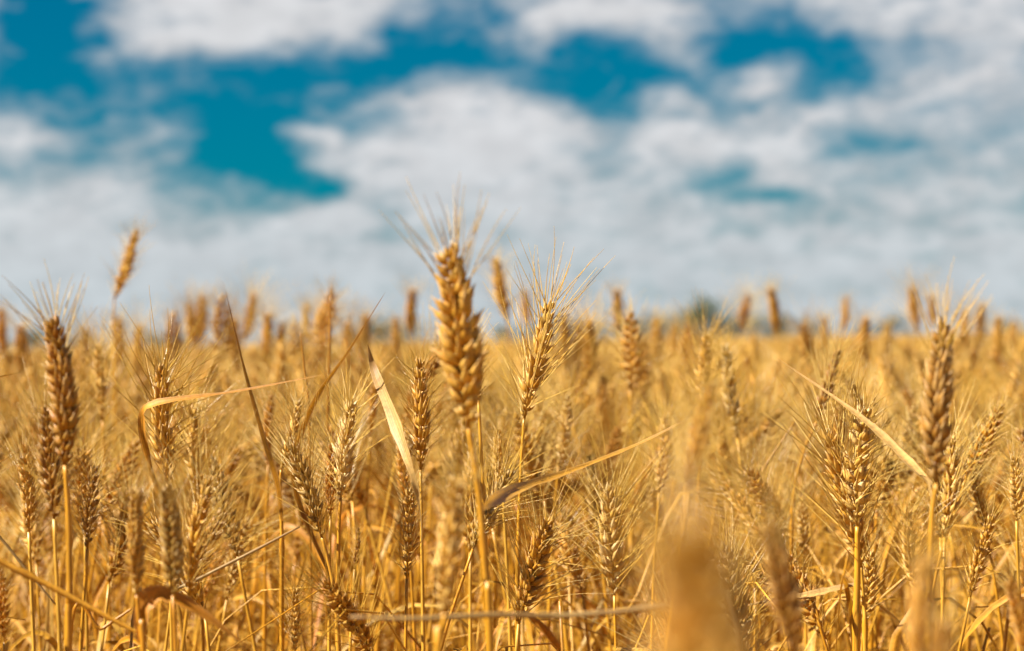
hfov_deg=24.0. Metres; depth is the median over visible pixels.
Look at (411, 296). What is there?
wheat plant
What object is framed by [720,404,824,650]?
wheat plant
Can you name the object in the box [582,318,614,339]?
tree
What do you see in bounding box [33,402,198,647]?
wheat plant
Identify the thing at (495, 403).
wheat plant
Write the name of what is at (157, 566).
wheat plant
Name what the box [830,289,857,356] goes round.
wheat plant
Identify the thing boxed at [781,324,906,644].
wheat plant
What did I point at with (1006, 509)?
wheat plant
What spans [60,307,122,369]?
wheat plant
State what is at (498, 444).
wheat plant
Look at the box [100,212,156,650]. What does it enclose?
wheat plant
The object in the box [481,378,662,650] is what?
wheat plant
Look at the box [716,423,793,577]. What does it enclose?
straw stalk
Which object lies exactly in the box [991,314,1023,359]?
wheat plant
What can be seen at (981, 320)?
wheat plant
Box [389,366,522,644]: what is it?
wheat plant
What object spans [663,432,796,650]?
wheat plant
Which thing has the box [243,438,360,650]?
wheat plant
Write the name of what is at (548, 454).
wheat plant
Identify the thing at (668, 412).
wheat plant
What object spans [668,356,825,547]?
wheat plant
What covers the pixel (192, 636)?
wheat plant
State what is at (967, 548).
wheat plant
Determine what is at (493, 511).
wheat plant
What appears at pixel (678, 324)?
tree
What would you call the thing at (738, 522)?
wheat plant
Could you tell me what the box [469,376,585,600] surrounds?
wheat plant
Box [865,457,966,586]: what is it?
wheat plant
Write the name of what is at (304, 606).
wheat plant
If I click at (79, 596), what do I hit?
wheat plant
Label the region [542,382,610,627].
wheat plant
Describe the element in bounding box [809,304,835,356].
wheat plant
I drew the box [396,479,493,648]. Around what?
wheat plant
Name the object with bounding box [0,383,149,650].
wheat plant
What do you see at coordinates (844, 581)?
wheat plant
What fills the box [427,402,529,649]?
wheat plant
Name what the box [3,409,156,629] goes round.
wheat plant
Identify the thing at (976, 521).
wheat plant
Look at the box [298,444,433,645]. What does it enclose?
wheat plant
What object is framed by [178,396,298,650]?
wheat plant
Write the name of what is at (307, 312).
wheat plant
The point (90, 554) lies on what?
wheat plant
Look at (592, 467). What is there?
wheat plant
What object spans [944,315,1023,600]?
wheat plant
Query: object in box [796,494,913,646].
wheat plant
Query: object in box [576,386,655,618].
wheat plant
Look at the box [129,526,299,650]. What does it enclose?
straw stalk
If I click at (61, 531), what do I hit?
wheat plant
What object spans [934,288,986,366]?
wheat plant
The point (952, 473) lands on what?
wheat plant
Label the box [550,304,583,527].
wheat plant
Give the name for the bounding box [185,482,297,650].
wheat plant
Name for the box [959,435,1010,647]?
wheat plant
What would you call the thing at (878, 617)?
wheat plant
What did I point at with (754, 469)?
wheat plant
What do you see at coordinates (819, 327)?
tree
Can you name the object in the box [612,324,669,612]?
wheat plant
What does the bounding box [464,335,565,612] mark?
wheat plant
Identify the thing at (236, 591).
wheat plant
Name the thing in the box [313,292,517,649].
wheat plant
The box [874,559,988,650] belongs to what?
wheat plant
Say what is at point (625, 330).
tree
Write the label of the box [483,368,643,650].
wheat plant
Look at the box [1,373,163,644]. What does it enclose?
wheat plant
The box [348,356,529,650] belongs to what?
wheat plant
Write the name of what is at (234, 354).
wheat plant
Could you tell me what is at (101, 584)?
wheat plant
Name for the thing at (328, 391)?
straw stalk
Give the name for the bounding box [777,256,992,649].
wheat plant
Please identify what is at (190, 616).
wheat plant
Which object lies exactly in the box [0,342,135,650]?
wheat plant
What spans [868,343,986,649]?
wheat plant
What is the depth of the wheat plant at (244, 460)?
2.47 m
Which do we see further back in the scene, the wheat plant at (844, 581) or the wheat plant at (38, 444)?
the wheat plant at (38, 444)
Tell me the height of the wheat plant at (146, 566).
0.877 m
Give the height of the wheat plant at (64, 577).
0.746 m
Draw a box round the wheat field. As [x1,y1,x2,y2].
[0,304,1023,650]
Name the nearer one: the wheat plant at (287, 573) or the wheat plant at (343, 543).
the wheat plant at (343, 543)
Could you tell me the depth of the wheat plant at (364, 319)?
3.80 m
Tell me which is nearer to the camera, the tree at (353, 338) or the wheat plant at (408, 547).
the wheat plant at (408, 547)
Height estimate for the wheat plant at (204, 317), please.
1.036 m
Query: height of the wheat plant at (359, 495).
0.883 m
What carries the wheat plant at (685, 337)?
on the ground
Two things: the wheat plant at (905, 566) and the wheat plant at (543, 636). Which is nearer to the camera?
the wheat plant at (905, 566)
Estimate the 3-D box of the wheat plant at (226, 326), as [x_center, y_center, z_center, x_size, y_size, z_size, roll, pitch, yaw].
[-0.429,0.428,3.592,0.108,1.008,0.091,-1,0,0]
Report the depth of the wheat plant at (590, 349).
3.00 m
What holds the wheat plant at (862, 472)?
on the ground
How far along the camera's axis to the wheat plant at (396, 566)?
2.95 m
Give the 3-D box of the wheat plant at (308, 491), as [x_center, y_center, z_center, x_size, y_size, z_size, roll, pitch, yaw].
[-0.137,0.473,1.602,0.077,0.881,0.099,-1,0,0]
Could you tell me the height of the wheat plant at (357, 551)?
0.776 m
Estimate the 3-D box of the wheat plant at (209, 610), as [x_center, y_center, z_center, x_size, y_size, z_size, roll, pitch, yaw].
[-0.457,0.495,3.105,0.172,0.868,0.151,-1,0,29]
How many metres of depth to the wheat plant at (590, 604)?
2.33 m
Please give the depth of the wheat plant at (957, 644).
3.25 m
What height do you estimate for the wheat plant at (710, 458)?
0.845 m
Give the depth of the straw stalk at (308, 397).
1.90 m
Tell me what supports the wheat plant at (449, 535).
on the ground
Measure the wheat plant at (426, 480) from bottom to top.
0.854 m
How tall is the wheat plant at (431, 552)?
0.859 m
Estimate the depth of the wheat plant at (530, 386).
1.66 m
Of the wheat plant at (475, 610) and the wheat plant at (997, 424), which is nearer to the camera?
the wheat plant at (997, 424)
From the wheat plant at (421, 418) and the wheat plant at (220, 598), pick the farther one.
the wheat plant at (220, 598)
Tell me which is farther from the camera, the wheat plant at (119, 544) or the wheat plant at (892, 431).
the wheat plant at (892, 431)
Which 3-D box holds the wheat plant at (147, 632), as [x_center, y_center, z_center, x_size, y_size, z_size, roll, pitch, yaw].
[-0.453,0.497,2.997,0.247,0.863,0.201,-1,0,20]
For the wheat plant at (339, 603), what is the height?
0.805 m
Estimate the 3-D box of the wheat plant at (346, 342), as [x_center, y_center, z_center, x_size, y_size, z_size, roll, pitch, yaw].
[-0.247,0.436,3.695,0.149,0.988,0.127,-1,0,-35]
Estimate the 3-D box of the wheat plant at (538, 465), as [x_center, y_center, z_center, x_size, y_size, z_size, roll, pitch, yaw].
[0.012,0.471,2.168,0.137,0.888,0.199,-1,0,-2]
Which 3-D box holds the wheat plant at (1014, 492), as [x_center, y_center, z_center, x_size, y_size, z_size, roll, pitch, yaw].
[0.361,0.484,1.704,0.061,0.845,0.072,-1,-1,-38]
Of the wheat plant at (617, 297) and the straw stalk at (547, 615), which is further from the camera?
the wheat plant at (617, 297)
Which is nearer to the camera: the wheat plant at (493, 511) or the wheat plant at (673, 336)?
the wheat plant at (493, 511)
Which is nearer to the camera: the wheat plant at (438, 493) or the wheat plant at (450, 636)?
the wheat plant at (450, 636)
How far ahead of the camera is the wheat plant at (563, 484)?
3.04 m
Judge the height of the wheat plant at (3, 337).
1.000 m
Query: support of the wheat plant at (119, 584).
on the ground
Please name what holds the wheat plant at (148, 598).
on the ground
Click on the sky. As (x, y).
(826, 146)
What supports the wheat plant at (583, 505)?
on the ground
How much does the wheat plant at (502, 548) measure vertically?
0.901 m
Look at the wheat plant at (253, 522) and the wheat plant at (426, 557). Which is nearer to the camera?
the wheat plant at (426, 557)
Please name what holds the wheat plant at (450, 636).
on the ground
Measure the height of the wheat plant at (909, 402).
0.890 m
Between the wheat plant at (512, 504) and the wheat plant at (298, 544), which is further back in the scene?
the wheat plant at (512, 504)
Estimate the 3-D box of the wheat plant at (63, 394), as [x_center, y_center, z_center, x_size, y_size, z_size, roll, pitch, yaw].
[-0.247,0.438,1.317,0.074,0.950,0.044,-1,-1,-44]
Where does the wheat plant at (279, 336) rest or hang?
on the ground
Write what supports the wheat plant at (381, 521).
on the ground
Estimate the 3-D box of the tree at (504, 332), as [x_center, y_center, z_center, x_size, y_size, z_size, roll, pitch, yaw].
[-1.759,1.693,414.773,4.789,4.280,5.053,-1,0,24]
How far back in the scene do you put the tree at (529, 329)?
419.74 m
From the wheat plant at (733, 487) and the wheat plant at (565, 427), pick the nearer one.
the wheat plant at (565, 427)
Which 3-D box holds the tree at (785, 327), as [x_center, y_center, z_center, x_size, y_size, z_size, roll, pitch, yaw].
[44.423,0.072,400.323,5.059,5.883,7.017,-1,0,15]
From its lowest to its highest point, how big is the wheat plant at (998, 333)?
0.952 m
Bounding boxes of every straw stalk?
[0,536,55,604]
[0,557,147,638]
[73,604,132,630]
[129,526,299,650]
[300,333,312,650]
[324,296,330,650]
[350,604,737,620]
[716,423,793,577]
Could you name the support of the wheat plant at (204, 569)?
on the ground
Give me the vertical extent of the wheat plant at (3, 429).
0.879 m
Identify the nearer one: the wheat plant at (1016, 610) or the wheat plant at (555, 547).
the wheat plant at (1016, 610)
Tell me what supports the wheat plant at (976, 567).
on the ground
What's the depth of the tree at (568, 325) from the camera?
399.90 m
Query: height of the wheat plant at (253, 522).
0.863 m
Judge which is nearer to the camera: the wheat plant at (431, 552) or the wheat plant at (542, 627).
the wheat plant at (542, 627)
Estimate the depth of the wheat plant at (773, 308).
4.29 m
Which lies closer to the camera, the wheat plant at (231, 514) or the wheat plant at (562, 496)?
the wheat plant at (231, 514)
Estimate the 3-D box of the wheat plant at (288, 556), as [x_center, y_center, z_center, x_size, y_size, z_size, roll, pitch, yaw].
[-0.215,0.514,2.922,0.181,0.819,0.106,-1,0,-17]
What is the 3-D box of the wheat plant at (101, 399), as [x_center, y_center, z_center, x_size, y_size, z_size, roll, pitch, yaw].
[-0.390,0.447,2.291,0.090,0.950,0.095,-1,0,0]
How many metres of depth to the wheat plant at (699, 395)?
2.79 m
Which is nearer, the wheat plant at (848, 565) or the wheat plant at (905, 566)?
the wheat plant at (905, 566)
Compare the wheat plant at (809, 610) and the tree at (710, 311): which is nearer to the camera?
the wheat plant at (809, 610)
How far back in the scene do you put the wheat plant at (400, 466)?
1.90 m
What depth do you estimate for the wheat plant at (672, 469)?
2.84 m
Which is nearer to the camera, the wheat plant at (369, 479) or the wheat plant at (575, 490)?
the wheat plant at (575, 490)
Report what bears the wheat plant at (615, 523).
on the ground
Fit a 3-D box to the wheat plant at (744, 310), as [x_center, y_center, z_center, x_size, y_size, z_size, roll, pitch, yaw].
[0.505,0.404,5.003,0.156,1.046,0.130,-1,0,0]
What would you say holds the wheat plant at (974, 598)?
on the ground
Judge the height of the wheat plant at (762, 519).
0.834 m
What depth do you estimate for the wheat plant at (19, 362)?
3.80 m
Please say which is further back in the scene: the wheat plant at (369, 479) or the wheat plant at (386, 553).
the wheat plant at (386, 553)
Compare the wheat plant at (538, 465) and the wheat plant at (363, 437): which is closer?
the wheat plant at (538, 465)
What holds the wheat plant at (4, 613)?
on the ground
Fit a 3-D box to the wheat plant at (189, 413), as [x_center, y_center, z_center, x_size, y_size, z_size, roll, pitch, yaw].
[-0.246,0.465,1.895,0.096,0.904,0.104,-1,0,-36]
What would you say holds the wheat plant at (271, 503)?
on the ground
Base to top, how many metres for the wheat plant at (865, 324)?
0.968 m
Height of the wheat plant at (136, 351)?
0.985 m
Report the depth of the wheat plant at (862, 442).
2.94 m
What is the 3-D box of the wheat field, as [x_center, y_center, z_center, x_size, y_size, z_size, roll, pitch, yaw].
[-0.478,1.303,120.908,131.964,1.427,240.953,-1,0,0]
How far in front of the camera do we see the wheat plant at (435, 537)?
2.58 m
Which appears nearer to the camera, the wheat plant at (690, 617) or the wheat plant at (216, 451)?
the wheat plant at (690, 617)
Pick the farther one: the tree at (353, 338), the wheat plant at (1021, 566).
the tree at (353, 338)
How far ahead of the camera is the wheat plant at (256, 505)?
2.54 m
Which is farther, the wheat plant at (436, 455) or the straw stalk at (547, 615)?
the wheat plant at (436, 455)
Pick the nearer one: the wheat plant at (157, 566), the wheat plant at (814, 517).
the wheat plant at (157, 566)
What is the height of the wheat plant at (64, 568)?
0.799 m
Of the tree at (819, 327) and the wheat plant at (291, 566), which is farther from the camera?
the tree at (819, 327)
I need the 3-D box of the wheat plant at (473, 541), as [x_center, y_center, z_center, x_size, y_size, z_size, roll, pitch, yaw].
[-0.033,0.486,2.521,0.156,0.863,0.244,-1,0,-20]
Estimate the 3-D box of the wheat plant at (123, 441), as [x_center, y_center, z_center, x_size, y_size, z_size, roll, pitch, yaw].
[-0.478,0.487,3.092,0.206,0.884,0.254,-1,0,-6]
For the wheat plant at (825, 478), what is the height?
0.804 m
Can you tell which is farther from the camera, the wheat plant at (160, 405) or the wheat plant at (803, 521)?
the wheat plant at (803, 521)
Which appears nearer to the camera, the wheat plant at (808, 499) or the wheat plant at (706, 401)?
the wheat plant at (706, 401)
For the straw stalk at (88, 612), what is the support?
on the ground
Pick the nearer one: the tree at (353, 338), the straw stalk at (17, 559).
the straw stalk at (17, 559)
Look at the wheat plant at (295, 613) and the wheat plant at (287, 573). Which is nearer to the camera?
the wheat plant at (295, 613)
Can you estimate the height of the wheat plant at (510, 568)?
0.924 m
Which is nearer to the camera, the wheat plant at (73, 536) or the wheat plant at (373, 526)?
the wheat plant at (373, 526)
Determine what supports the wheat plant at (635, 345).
on the ground
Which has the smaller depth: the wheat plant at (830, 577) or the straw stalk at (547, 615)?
the straw stalk at (547, 615)
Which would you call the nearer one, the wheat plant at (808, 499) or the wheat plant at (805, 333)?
the wheat plant at (808, 499)
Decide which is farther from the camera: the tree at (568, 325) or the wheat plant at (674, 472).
the tree at (568, 325)
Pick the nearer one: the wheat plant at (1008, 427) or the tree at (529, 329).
the wheat plant at (1008, 427)
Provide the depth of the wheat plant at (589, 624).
2.75 m
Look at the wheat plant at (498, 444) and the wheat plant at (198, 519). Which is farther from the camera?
the wheat plant at (498, 444)
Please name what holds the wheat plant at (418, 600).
on the ground
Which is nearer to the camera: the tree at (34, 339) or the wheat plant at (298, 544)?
the wheat plant at (298, 544)
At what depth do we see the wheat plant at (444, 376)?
3.18 m
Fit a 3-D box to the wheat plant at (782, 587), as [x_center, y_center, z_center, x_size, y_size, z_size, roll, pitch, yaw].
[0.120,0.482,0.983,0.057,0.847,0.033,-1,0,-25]
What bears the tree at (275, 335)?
on the ground
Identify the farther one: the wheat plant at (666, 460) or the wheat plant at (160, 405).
the wheat plant at (666, 460)
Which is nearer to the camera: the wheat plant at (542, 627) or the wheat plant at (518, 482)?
the wheat plant at (542, 627)
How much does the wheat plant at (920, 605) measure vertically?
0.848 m
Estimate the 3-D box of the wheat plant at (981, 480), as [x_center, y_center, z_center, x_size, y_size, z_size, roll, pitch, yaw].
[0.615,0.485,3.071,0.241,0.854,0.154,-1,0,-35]
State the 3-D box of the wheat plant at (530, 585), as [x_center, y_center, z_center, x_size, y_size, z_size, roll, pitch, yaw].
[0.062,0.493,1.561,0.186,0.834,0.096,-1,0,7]
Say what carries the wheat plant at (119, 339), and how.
on the ground
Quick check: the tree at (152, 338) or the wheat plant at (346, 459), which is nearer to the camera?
the wheat plant at (346, 459)
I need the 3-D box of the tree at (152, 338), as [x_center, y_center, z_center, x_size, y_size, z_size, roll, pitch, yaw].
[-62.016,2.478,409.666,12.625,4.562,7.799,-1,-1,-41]
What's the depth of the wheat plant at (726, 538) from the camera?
1.58 m
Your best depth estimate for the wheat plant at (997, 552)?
2.54 m
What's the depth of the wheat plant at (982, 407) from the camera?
2.91 m
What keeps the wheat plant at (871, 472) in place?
on the ground
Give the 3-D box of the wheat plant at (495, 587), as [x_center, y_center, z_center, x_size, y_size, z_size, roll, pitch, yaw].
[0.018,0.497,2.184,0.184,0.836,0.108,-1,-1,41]
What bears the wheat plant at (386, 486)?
on the ground
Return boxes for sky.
[0,0,1023,349]
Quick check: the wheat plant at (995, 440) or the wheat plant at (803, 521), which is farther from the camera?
the wheat plant at (995, 440)
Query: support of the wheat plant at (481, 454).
on the ground
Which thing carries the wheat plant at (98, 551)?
on the ground
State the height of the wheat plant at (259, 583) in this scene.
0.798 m
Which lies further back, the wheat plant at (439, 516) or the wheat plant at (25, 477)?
the wheat plant at (439, 516)
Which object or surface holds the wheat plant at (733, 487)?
on the ground
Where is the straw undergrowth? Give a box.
[0,439,1023,650]
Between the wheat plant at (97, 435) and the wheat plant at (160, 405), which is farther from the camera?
the wheat plant at (97, 435)
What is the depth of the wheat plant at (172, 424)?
2.60 m
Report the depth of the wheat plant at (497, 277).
3.50 m
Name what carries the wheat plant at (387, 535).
on the ground
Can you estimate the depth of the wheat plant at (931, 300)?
5.60 m
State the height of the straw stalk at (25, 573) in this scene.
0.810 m
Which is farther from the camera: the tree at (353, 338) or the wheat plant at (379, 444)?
the tree at (353, 338)
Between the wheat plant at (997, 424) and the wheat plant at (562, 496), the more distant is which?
the wheat plant at (562, 496)
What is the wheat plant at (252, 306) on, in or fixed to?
on the ground
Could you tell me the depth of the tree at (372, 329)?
399.16 m
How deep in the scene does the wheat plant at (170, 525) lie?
1.25 m
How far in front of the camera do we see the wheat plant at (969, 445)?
2.61 m
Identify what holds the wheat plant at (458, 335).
on the ground
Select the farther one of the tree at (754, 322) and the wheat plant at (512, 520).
the tree at (754, 322)
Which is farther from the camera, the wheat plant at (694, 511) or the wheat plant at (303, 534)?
the wheat plant at (694, 511)
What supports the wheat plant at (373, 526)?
on the ground
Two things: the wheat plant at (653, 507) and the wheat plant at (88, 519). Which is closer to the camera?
the wheat plant at (88, 519)
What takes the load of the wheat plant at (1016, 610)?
on the ground
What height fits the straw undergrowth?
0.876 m
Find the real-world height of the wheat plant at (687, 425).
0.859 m
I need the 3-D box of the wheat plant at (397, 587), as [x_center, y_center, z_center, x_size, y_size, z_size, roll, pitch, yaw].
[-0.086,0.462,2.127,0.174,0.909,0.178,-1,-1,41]
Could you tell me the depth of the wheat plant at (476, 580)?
2.96 m
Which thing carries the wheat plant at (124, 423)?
on the ground
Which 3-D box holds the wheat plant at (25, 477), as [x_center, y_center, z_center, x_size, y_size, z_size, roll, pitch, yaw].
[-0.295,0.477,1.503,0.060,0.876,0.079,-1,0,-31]
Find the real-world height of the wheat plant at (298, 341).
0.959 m
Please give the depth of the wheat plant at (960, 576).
2.11 m
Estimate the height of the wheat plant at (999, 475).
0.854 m
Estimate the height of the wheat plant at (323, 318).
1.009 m
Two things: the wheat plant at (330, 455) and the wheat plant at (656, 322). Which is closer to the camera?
the wheat plant at (330, 455)
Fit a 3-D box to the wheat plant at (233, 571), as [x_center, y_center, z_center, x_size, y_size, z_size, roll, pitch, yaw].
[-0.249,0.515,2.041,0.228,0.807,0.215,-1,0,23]
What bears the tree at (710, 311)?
on the ground
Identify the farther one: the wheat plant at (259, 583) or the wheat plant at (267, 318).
the wheat plant at (267, 318)
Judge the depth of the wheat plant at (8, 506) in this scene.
3.06 m
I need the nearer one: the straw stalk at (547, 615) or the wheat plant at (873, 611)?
the straw stalk at (547, 615)
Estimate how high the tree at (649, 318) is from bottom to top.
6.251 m
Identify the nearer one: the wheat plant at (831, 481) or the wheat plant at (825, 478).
the wheat plant at (831, 481)
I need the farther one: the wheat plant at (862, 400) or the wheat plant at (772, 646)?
the wheat plant at (862, 400)
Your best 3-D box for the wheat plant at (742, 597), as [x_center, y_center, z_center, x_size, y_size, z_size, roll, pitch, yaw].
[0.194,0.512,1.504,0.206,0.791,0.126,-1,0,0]
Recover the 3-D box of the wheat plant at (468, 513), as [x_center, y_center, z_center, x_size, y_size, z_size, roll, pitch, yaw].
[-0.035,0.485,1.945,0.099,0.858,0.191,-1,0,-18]
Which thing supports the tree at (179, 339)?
on the ground
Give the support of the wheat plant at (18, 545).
on the ground
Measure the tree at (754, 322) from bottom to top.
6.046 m
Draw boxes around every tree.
[26,324,44,349]
[63,332,93,346]
[127,327,166,346]
[156,332,194,346]
[260,330,289,344]
[334,327,377,343]
[356,314,405,343]
[382,321,429,343]
[491,324,514,341]
[507,320,554,341]
[531,317,595,338]
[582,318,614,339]
[608,321,643,339]
[633,311,680,339]
[647,307,723,336]
[674,286,736,338]
[696,311,771,337]
[721,308,797,338]
[764,309,791,337]
[783,314,836,336]
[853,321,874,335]
[870,311,932,335]
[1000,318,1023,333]
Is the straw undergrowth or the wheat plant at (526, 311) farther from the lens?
the wheat plant at (526, 311)
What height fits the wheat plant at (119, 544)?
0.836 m
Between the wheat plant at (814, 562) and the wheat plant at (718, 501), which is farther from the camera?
the wheat plant at (718, 501)
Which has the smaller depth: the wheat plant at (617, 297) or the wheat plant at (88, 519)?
the wheat plant at (88, 519)
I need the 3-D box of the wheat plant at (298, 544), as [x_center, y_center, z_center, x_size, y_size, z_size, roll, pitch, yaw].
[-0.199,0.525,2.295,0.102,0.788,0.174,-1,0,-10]
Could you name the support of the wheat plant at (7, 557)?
on the ground
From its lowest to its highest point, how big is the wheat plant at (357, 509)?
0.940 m
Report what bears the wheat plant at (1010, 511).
on the ground
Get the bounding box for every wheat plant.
[0,260,95,650]
[0,296,19,397]
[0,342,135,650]
[0,349,123,650]
[0,350,146,641]
[0,371,126,644]
[0,372,24,650]
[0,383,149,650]
[0,391,86,650]
[0,424,40,544]
[0,430,97,650]
[0,435,29,648]
[0,445,37,650]
[0,457,138,650]
[1,304,35,627]
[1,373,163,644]
[1,391,88,570]
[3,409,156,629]
[4,347,104,600]
[7,438,109,650]
[13,482,144,650]
[18,360,92,650]
[31,466,133,611]
[32,444,91,645]
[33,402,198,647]
[37,393,161,650]
[42,467,163,641]
[43,296,137,650]
[55,376,169,640]
[59,438,203,650]
[59,444,119,650]
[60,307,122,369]
[70,415,165,650]
[73,488,255,650]
[74,365,207,647]
[83,289,324,650]
[83,416,235,646]
[90,388,258,645]
[93,294,168,645]
[94,448,250,650]
[95,457,240,650]
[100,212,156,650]
[102,302,133,438]
[113,365,265,650]
[118,389,214,643]
[122,359,224,636]
[130,368,244,640]
[133,342,259,650]
[137,409,270,650]
[137,440,191,650]
[143,294,198,391]
[143,382,252,649]
[147,454,262,650]
[148,441,241,650]
[151,378,301,650]
[160,274,224,380]
[168,362,304,650]
[169,447,276,650]
[177,394,291,650]
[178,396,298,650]
[180,461,305,650]
[183,278,220,378]
[185,283,275,511]
[185,429,305,650]
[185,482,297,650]
[188,275,256,649]
[197,402,256,642]
[202,443,323,631]
[204,406,246,644]
[211,395,346,606]
[212,412,258,649]
[213,262,300,380]
[213,418,373,650]
[226,295,360,650]
[229,354,303,650]
[234,381,347,650]
[235,375,396,650]
[235,402,335,645]
[240,472,335,650]
[243,375,353,650]
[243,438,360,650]
[247,292,298,584]
[247,425,349,650]
[253,377,378,648]
[260,504,399,650]
[261,553,327,650]
[268,308,315,567]
[270,308,299,526]
[272,293,407,650]
[274,278,372,444]
[274,420,384,650]
[277,372,403,650]
[290,270,361,623]
[292,359,439,642]
[293,292,319,382]
[294,292,395,554]
[295,366,418,648]
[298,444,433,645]
[301,320,507,650]
[304,346,463,650]
[304,378,444,649]
[309,433,423,645]
[310,378,456,638]
[312,429,349,650]
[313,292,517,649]
[315,399,495,650]
[316,366,432,650]
[335,342,411,623]
[346,520,367,650]
[348,302,387,578]
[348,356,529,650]
[355,454,441,650]
[356,405,410,648]
[365,340,486,650]
[366,353,503,644]
[367,407,447,650]
[368,329,449,650]
[371,375,515,650]
[371,410,404,647]
[374,393,447,641]
[377,304,414,359]
[378,324,521,650]
[380,468,430,649]
[383,175,687,650]
[387,378,503,647]
[388,356,555,650]
[388,428,503,650]
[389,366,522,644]
[390,368,443,641]
[392,273,428,363]
[393,372,504,645]
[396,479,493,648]
[398,341,568,639]
[402,354,504,621]
[403,307,499,634]
[407,390,555,650]
[408,407,541,650]
[414,412,565,650]
[418,437,498,646]
[419,399,543,626]
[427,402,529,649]
[431,398,557,650]
[436,413,558,649]
[442,417,524,650]
[458,359,586,650]
[458,387,534,650]
[462,347,522,645]
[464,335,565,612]
[464,392,649,638]
[465,448,638,650]
[466,369,562,637]
[467,308,505,622]
[468,426,564,650]
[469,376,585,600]
[470,369,539,526]
[472,346,545,642]
[472,381,541,650]
[477,235,614,650]
[478,242,529,567]
[479,489,598,650]
[481,355,544,649]
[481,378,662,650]
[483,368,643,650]
[484,420,643,645]
[492,403,601,648]
[493,343,662,650]
[506,273,555,521]
[513,347,835,650]
[514,375,636,650]
[516,489,610,647]
[520,431,622,650]
[527,350,623,650]
[528,365,599,650]
[529,428,641,648]
[531,390,583,646]
[531,413,688,649]
[535,396,710,650]
[536,277,645,544]
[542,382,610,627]
[550,290,614,478]
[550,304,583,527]
[574,385,720,649]
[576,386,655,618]
[578,432,683,650]
[583,520,743,650]
[585,357,625,650]
[590,317,763,650]
[597,293,668,647]
[600,278,626,504]
[600,413,714,628]
[603,420,692,506]
[605,374,773,642]
[610,368,719,648]
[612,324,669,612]
[618,373,696,608]
[619,332,750,636]
[621,406,795,606]
[623,320,763,647]
[627,351,800,650]
[633,413,770,541]
[633,432,746,618]
[640,298,701,398]
[640,300,675,505]
[646,372,715,523]
[648,416,812,648]
[654,287,748,500]
[658,389,773,628]
[659,403,752,643]
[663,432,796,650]
[667,310,708,381]
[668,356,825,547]
[673,391,800,597]
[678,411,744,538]
[687,493,816,650]
[687,521,790,650]
[694,458,842,646]
[700,496,852,650]
[703,408,907,650]
[705,525,779,645]
[710,345,861,630]
[714,270,782,375]
[716,369,811,549]
[717,400,891,635]
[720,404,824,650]
[731,365,813,639]
[731,472,808,650]
[748,270,791,351]
[748,344,911,650]
[749,351,892,609]
[757,376,831,646]
[759,294,848,518]
[759,536,846,650]
[776,395,868,645]
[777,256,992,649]
[780,461,831,650]
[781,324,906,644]
[783,452,900,649]
[789,304,874,569]
[789,359,883,557]
[789,409,896,564]
[796,397,928,650]
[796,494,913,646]
[797,430,853,570]
[802,400,1001,650]
[804,423,968,650]
[807,385,907,648]
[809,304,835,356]
[814,375,909,650]
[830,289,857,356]
[836,538,899,650]
[843,299,885,385]
[858,349,1011,609]
[865,385,932,646]
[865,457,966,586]
[867,375,913,615]
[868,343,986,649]
[869,418,997,648]
[870,391,989,650]
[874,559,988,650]
[877,308,898,448]
[879,444,972,634]
[880,261,950,497]
[880,493,983,650]
[881,345,1023,646]
[886,369,1023,645]
[890,373,1016,649]
[899,356,1020,632]
[908,406,1008,650]
[911,445,1022,650]
[923,286,941,355]
[933,382,1019,591]
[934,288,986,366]
[934,352,1015,650]
[935,382,1022,641]
[938,389,1017,650]
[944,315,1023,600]
[946,493,1012,650]
[950,375,1023,541]
[953,400,1023,627]
[954,374,1007,623]
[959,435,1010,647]
[961,289,999,507]
[963,382,1023,634]
[969,487,1023,650]
[972,414,1023,650]
[974,306,1019,509]
[983,548,1023,650]
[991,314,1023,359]
[992,422,1023,548]
[995,413,1023,650]
[1003,361,1023,627]
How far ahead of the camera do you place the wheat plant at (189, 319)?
4.20 m
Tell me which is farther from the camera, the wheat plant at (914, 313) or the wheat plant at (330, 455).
the wheat plant at (914, 313)
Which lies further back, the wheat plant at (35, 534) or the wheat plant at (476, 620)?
the wheat plant at (476, 620)
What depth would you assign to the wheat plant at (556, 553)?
2.38 m
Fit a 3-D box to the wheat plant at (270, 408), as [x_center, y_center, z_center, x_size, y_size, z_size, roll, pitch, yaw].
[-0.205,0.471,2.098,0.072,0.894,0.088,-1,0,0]
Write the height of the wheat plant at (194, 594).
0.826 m
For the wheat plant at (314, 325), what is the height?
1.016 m
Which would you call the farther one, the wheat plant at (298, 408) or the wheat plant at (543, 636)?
the wheat plant at (543, 636)
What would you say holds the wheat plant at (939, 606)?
on the ground
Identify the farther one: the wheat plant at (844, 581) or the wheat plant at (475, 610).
the wheat plant at (475, 610)
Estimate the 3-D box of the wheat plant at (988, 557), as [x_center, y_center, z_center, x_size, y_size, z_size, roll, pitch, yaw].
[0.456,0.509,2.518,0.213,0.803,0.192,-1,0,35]
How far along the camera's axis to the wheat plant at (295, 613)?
1.75 m
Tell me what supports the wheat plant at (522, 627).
on the ground
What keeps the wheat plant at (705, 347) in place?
on the ground
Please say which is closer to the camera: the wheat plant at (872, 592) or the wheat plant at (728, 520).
the wheat plant at (872, 592)
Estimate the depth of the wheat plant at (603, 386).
3.00 m
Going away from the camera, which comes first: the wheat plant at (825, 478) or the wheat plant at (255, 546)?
the wheat plant at (255, 546)
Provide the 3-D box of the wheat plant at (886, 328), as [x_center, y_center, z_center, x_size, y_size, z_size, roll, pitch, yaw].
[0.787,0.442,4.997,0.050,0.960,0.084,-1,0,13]

